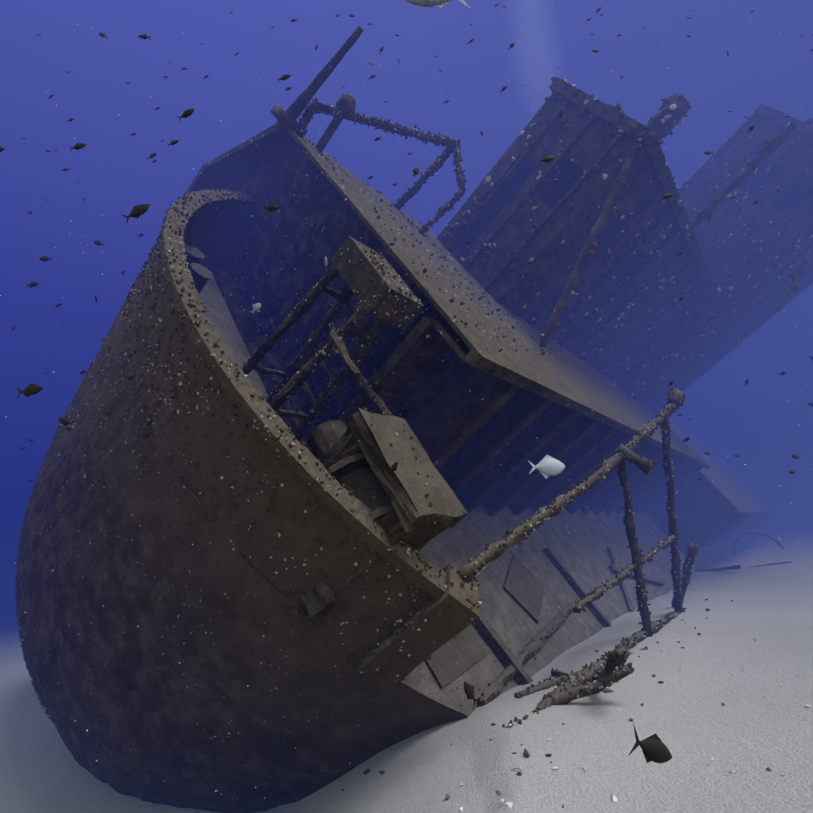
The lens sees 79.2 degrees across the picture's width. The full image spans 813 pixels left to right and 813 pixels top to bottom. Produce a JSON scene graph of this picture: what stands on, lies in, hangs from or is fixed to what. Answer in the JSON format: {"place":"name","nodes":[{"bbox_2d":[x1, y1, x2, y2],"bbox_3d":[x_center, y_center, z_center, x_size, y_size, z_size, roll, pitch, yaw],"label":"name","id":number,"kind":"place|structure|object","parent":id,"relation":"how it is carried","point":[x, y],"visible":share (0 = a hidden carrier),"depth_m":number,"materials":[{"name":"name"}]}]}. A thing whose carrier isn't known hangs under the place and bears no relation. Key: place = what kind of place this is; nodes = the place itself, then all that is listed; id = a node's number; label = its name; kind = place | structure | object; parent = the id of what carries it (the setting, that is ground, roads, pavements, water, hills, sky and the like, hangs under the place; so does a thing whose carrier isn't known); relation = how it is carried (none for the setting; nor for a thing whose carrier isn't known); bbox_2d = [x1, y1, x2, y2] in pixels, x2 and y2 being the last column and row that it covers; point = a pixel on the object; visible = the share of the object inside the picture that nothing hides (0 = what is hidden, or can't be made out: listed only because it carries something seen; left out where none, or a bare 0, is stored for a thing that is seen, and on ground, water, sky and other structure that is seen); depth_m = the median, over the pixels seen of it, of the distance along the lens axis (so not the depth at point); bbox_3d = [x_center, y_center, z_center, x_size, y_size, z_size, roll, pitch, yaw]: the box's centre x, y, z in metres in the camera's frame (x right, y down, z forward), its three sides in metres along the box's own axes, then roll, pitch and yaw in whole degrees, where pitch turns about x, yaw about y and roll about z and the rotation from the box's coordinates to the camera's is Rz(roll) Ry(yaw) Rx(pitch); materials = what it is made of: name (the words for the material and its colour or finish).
{"place":"outdoors","nodes":[
{"label":"outdoors","id":0,"kind":"place"},
{"bbox_2d":[0,2,808,812],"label":"marine snow particles","id":1,"kind":"object","parent":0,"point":[400,414],"visible":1,"depth_m":2.03,"materials":[{"name":"white"}]},
{"bbox_2d":[0,513,812,812],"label":"sand","id":2,"kind":"structure","parent":0,"point":[772,615],"depth_m":4.01,"materials":[{"name":"beige sand"}]},
{"bbox_2d":[16,283,467,812],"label":"ship hull","id":3,"kind":"object","parent":2,"relation":"on","point":[151,760],"visible":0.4,"depth_m":4.65,"materials":[{"name":"brown metal"}]},
{"bbox_2d":[51,299,339,764],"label":"barnacles","id":4,"kind":"object","parent":3,"relation":"on","point":[140,525],"visible":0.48,"depth_m":4.66},
{"bbox_2d":[15,288,401,770],"bbox_3d":[-3.135,0.588,5.865,5.863,6.644,1.630,-19,-21,33],"label":"marine growth","id":5,"kind":"object","parent":3,"relation":"attached to","point":[88,535],"visible":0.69,"depth_m":4.91,"materials":[{"name":"brown plant"}]},
{"bbox_2d":[121,188,481,680],"bbox_3d":[-1.382,-0.752,6.796,3.506,7.619,5.511,-7,-17,2],"label":"marine growth","id":6,"kind":"object","parent":3,"relation":"attached to","point":[206,384],"visible":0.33,"depth_m":4.05,"materials":[{"name":"brown plant"}]},
{"bbox_2d":[124,189,479,691],"bbox_3d":[11.197,2.374,22.141,1.154,8.458,44.972,-48,-35,21],"label":"bulwark","id":7,"kind":"object","parent":3,"relation":"attached to","point":[288,499],"visible":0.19,"depth_m":3.88,"materials":[{"name":"brown metal"}]},
{"bbox_2d":[124,190,481,681],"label":"barnacles","id":8,"kind":"object","parent":3,"relation":"on","point":[305,511],"visible":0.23,"depth_m":3.93},
{"bbox_2d":[124,263,762,715],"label":"deck","id":9,"kind":"structure","parent":3,"relation":"attached to","point":[582,553],"depth_m":7.11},
{"bbox_2d":[184,243,213,293],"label":"aft bollards","id":10,"kind":"object","parent":9,"relation":"on","point":[202,275],"visible":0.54,"depth_m":6.09,"materials":[{"name":"metal"}]},
{"bbox_2d":[242,236,423,440],"bbox_3d":[-0.810,-0.301,4.716,2.205,1.503,0.766,-48,-35,21],"label":"equipment frame","id":11,"kind":"object","parent":9,"relation":"on","point":[346,270],"visible":0.81,"depth_m":4.63,"materials":[{"name":"metal"}]},
{"bbox_2d":[242,241,418,437],"bbox_3d":[-0.934,-0.560,4.906,2.354,1.786,0.742,-18,-20,33],"label":"marine growth","id":12,"kind":"object","parent":11,"relation":"attached to","point":[371,279],"visible":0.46,"depth_m":4.65,"materials":[{"name":"brown plant"}]},
{"bbox_2d":[254,246,420,423],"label":"barnacles","id":13,"kind":"object","parent":11,"relation":"attached to","point":[323,352],"visible":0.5,"depth_m":4.57},
{"bbox_2d":[295,408,467,627],"bbox_3d":[-0.468,0.828,4.242,1.469,1.420,0.840,-48,-35,21],"label":"mooring winch","id":14,"kind":"object","parent":9,"relation":"on","point":[343,453],"visible":0.6,"depth_m":3.86,"materials":[{"name":"metal"}]},
{"bbox_2d":[310,410,465,599],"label":"barnacles","id":15,"kind":"object","parent":14,"relation":"attached to","point":[393,510],"visible":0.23,"depth_m":3.79},
{"bbox_2d":[250,0,564,478],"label":"sea breams","id":16,"kind":"object","parent":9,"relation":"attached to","point":[546,466],"visible":1,"depth_m":3.44,"materials":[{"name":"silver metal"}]},
{"bbox_2d":[197,129,693,463],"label":"barnacles","id":17,"kind":"object","parent":9,"relation":"on","point":[424,271],"visible":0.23,"depth_m":6.59,"materials":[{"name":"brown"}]},
{"bbox_2d":[183,124,710,468],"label":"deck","id":18,"kind":"structure","parent":9,"relation":"on","point":[564,378],"depth_m":6.55,"materials":[{"name":"metal"}]},
{"bbox_2d":[271,25,363,137],"bbox_3d":[-1.083,-4.114,6.376,1.696,0.374,0.400,-19,-21,35],"label":"flag staff","id":19,"kind":"object","parent":18,"relation":"attached to","point":[289,116],"visible":1,"depth_m":6.41,"materials":[{"name":"metal"}]},
{"bbox_2d":[315,93,355,151],"bbox_3d":[-1.008,-3.990,6.903,0.849,0.295,0.286,-48,-35,21],"label":"vent pipe","id":20,"kind":"object","parent":18,"relation":"on","point":[345,103],"visible":0.96,"depth_m":6.84,"materials":[{"name":"grey metal"}]},
{"bbox_2d":[296,100,464,234],"bbox_3d":[-0.140,-3.789,7.201,1.464,0.946,2.497,-48,-35,21],"label":"railing","id":21,"kind":"object","parent":18,"relation":"on","point":[324,108],"visible":0.83,"depth_m":7.81,"materials":[{"name":"metal"}]},
{"bbox_2d":[301,104,461,227],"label":"barnacles","id":22,"kind":"object","parent":21,"relation":"attached to","point":[418,136],"visible":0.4,"depth_m":7.88,"materials":[{"name":"brown"}]},
{"bbox_2d":[295,98,467,235],"bbox_3d":[-0.455,-3.648,7.607,2.791,1.528,1.216,4,-20,-32],"label":"marine growth","id":23,"kind":"object","parent":18,"relation":"attached to","point":[383,129],"visible":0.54,"depth_m":7.81,"materials":[{"name":"brown"}]},
{"bbox_2d":[436,94,702,374],"bbox_3d":[3.861,-3.025,10.425,3.100,2.000,6.000,-48,-35,21],"label":"deckhouse","id":24,"kind":"object","parent":18,"relation":"on","point":[590,144],"visible":0.69,"depth_m":8.40,"materials":[{"name":"metal"}]},
{"bbox_2d":[535,158,658,303],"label":"windows","id":25,"kind":"structure","parent":24,"relation":"attached to","point":[551,194],"depth_m":8.42,"materials":[{"name":"blue glass"}]},
{"bbox_2d":[446,77,812,412],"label":"block stiffeners","id":26,"kind":"object","parent":24,"relation":"attached to","point":[603,112],"visible":0.88,"depth_m":8.92,"materials":[{"name":"metal"}]},
{"bbox_2d":[444,76,812,398],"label":"barnacles","id":27,"kind":"object","parent":26,"relation":"on","point":[575,151],"visible":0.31,"depth_m":9.25,"materials":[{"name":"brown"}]},
{"bbox_2d":[608,114,812,413],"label":"deckhouse","id":28,"kind":"object","parent":18,"relation":"on","point":[722,228],"visible":0.46,"depth_m":11.70,"materials":[{"name":"metal"}]},
{"bbox_2d":[690,162,812,347],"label":"windows","id":29,"kind":"structure","parent":28,"relation":"attached to","point":[793,198],"depth_m":11.48,"materials":[{"name":"blue glass"}]},
{"bbox_2d":[432,553,650,696],"bbox_3d":[2.878,3.103,7.607,0.968,1.727,8.509,-19,-21,34],"label":"marine growth","id":30,"kind":"object","parent":9,"relation":"on","point":[533,655],"visible":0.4,"depth_m":5.67,"materials":[{"name":"brown plant"}]},
{"bbox_2d":[451,563,631,701],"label":"barnacles","id":31,"kind":"object","parent":9,"relation":"on","point":[538,616],"visible":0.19,"depth_m":6.42},
{"bbox_2d":[424,546,664,705],"bbox_3d":[2.889,3.071,7.626,0.141,2.077,8.543,-48,-35,21],"label":"deck clutter","id":32,"kind":"object","parent":9,"relation":"on","point":[444,670],"visible":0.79,"depth_m":5.30,"materials":[{"name":"metal"}]},
{"bbox_2d":[409,363,703,515],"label":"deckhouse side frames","id":33,"kind":"structure","parent":9,"relation":"on","point":[457,419],"depth_m":6.67,"materials":[{"name":"metal"}]},
{"bbox_2d":[646,413,776,553],"bbox_3d":[15.044,3.464,25.419,2.000,6.400,25.000,-48,-35,21],"label":"ship hull","id":34,"kind":"object","parent":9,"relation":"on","point":[728,501],"visible":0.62,"depth_m":14.90,"materials":[{"name":"metal"}]},
{"bbox_2d":[147,285,611,698],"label":"barnacles","id":35,"kind":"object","parent":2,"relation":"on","point":[457,558],"depth_m":6.45},
{"bbox_2d":[156,282,607,706],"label":"dark growth","id":36,"kind":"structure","parent":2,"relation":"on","point":[489,597],"depth_m":6.15,"materials":[{"name":"brown plant"}]},
{"bbox_2d":[342,599,732,790],"bbox_3d":[3.950,3.719,7.419,10.982,1.193,4.706,4,-20,-32],"label":"rubble","id":37,"kind":"object","parent":2,"relation":"on","point":[519,773],"visible":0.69,"depth_m":4.04,"materials":[{"name":"brown"}]},
{"bbox_2d":[456,388,698,727],"bbox_3d":[2.656,1.259,6.009,1.401,3.286,6.206,-21,-22,39],"label":"railing","id":38,"kind":"object","parent":2,"relation":"on","point":[643,464],"visible":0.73,"depth_m":5.56,"materials":[{"name":"metal"}]},
{"bbox_2d":[457,388,697,726],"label":"barnacles","id":39,"kind":"object","parent":38,"relation":"attached to","point":[598,672],"visible":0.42,"depth_m":5.26,"materials":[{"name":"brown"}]},
{"bbox_2d":[445,639,771,807],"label":"pebbles","id":40,"kind":"object","parent":2,"relation":"on","point":[498,792],"visible":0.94,"depth_m":2.94,"materials":[{"name":"grey stone"}]},
{"bbox_2d":[459,650,811,810],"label":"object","id":41,"kind":"object","parent":2,"relation":"on","point":[613,798],"visible":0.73,"depth_m":2.75,"materials":[{"name":"grey"}]},
{"bbox_2d":[695,532,791,571],"bbox_3d":[11.040,4.549,15.710,2.210,0.802,8.872,-21,-22,38],"label":"debris","id":42,"kind":"object","parent":2,"relation":"on","point":[732,567],"visible":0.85,"depth_m":13.63,"materials":[{"name":"metal"}]},
{"bbox_2d":[0,5,812,762],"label":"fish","id":43,"kind":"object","parent":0,"point":[654,749],"visible":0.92,"depth_m":2.42,"materials":[{"name":"black"}]},
{"bbox_2d":[0,0,812,610],"label":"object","id":44,"kind":"structure","parent":0,"point":[756,422],"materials":[{"name":"blue liquid"}]},
{"bbox_2d":[11,4,812,481],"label":"damselfish","id":45,"kind":"object","parent":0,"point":[795,456],"visible":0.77,"depth_m":5.71,"materials":[{"name":"black"}]},
{"bbox_2d":[492,1,547,120],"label":"bubbles","id":46,"kind":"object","parent":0,"point":[523,59],"depth_m":15.60,"materials":[{"name":"blue"}]}
]}

